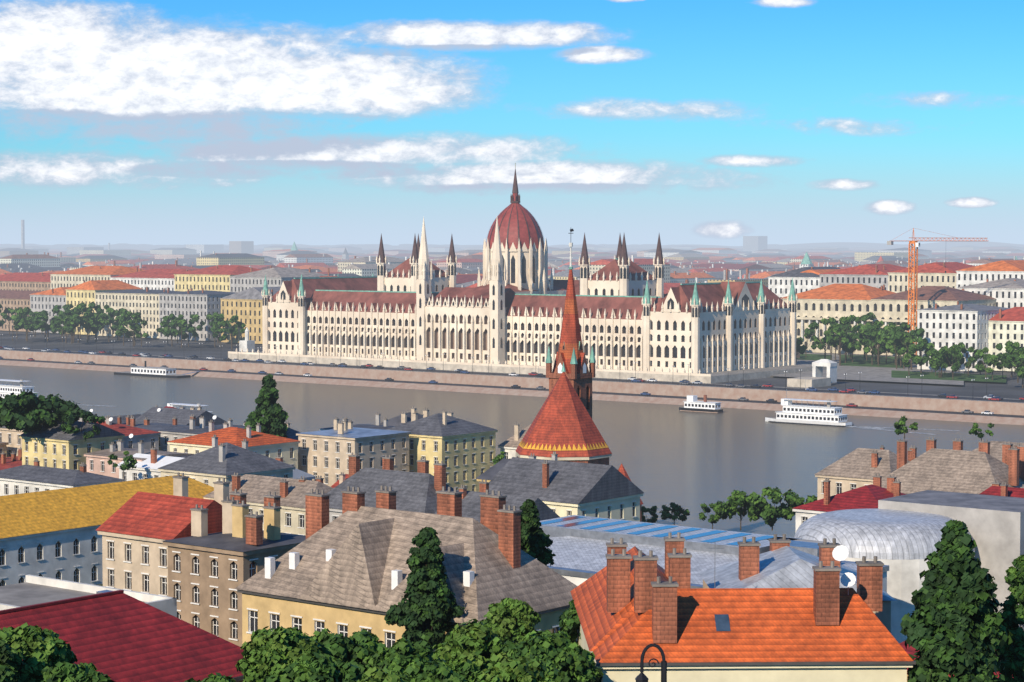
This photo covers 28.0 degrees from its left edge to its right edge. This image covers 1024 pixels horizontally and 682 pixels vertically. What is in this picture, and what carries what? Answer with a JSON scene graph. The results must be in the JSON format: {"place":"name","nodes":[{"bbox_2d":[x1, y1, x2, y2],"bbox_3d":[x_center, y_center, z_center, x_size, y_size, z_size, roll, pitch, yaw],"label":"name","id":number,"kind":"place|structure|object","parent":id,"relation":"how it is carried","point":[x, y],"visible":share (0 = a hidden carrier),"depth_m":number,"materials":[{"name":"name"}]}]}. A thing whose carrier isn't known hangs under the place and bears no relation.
{"place":"outdoors","nodes":[
{"label":"outdoors","id":0,"kind":"place"},
{"bbox_2d":[0,365,1023,537],"bbox_3d":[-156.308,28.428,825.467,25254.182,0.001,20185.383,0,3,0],"label":"river","id":1,"kind":"structure","parent":0,"point":[665,454],"depth_m":763.29,"materials":[{"name":"liquid"}]},
{"bbox_2d":[0,379,101,405],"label":"cruise boat","id":2,"kind":"object","parent":1,"relation":"on","point":[6,389],"visible":0.6,"depth_m":874.37,"materials":[{"name":"white paint"}]},
{"bbox_2d":[114,361,198,377],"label":"cruise boat","id":3,"kind":"object","parent":1,"relation":"in","point":[147,371],"visible":1,"depth_m":1040.55,"materials":[{"name":"metal"}]},
{"bbox_2d":[167,403,211,412],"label":"cruise boat","id":4,"kind":"object","parent":1,"relation":"on","point":[175,405],"visible":0.09,"depth_m":748.57,"materials":[{"name":"white paint"}]},
{"bbox_2d":[679,395,722,412],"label":"cruise boat","id":5,"kind":"object","parent":1,"relation":"on","point":[692,404],"visible":1,"depth_m":822.49,"materials":[{"name":"metal"}]},
{"bbox_2d":[765,389,959,434],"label":"cruise boat","id":6,"kind":"object","parent":1,"relation":"on","point":[824,415],"visible":1,"depth_m":765.41,"materials":[{"name":"white paint"},{"name":"dark glass"},{"name":"foam"}]},
{"bbox_2d":[0,260,1023,387],"bbox_3d":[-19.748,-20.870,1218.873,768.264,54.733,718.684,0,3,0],"label":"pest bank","id":7,"kind":"structure","parent":0,"point":[979,307],"depth_m":1203.72,"materials":[{"name":"beige paint"}]},
{"bbox_2d":[2,334,987,395],"bbox_3d":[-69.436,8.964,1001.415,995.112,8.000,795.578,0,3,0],"label":"quay lamps","id":8,"kind":"object","parent":7,"relation":"on","point":[537,358],"visible":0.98,"depth_m":892.98,"materials":[{"name":"metal"}]},
{"bbox_2d":[0,302,1023,387],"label":"riverbank trees","id":9,"kind":"object","parent":7,"relation":"on","point":[893,338],"visible":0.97,"depth_m":1034.04,"materials":[{"name":"green plant"}]},
{"bbox_2d":[228,163,826,382],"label":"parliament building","id":10,"kind":"structure","parent":7,"relation":"on","point":[505,314],"depth_m":976.20,"materials":[{"name":"pale limestone"},{"name":"dark red roof tiles"},{"name":"dark glass"}]},
{"bbox_2d":[887,228,985,359],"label":"tower crane","id":11,"kind":"object","parent":7,"relation":"on","point":[916,245],"visible":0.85,"depth_m":1048.36,"materials":[{"name":"orange metal"}]},
{"bbox_2d":[0,330,1023,585],"bbox_3d":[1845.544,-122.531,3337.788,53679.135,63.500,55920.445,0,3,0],"label":"ground","id":12,"kind":"structure","parent":0,"point":[908,400],"depth_m":930.16,"materials":[{"name":"concrete"}]},
{"bbox_2d":[0,405,1023,681],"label":"foreground buildings","id":13,"kind":"structure","parent":12,"relation":"on","point":[200,545],"depth_m":213.46,"materials":[{"name":"grey tile"}]},
{"bbox_2d":[0,374,1023,681],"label":"trees","id":14,"kind":"object","parent":12,"relation":"on","point":[956,626],"visible":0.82,"depth_m":128.04,"materials":[{"name":"green plant"}]},
{"bbox_2d":[0,220,1023,293],"bbox_3d":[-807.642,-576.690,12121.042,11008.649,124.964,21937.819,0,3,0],"label":"city","id":15,"kind":"object","parent":12,"relation":"on","point":[755,258],"visible":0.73,"depth_m":3796.74,"materials":[{"name":"brick"}]},
{"bbox_2d":[0,346,1023,414],"bbox_3d":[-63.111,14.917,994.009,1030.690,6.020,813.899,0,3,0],"label":"cars","id":16,"kind":"object","parent":12,"relation":"on","point":[848,390],"visible":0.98,"depth_m":945.14,"materials":[{"name":"grey metal"}]},
{"bbox_2d":[515,229,642,521],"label":"church","id":17,"kind":"structure","parent":12,"relation":"on","point":[563,426],"depth_m":398.50,"materials":[{"name":"tile"}]},
{"bbox_2d":[635,643,666,681],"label":"street lamp","id":18,"kind":"object","parent":12,"relation":"on","point":[641,677],"visible":1,"depth_m":24.19,"materials":[{"name":"metal"}]},
{"bbox_2d":[0,0,1023,245],"label":"sky","id":19,"kind":"structure","parent":0,"point":[153,122],"materials":[{"name":"blue"}]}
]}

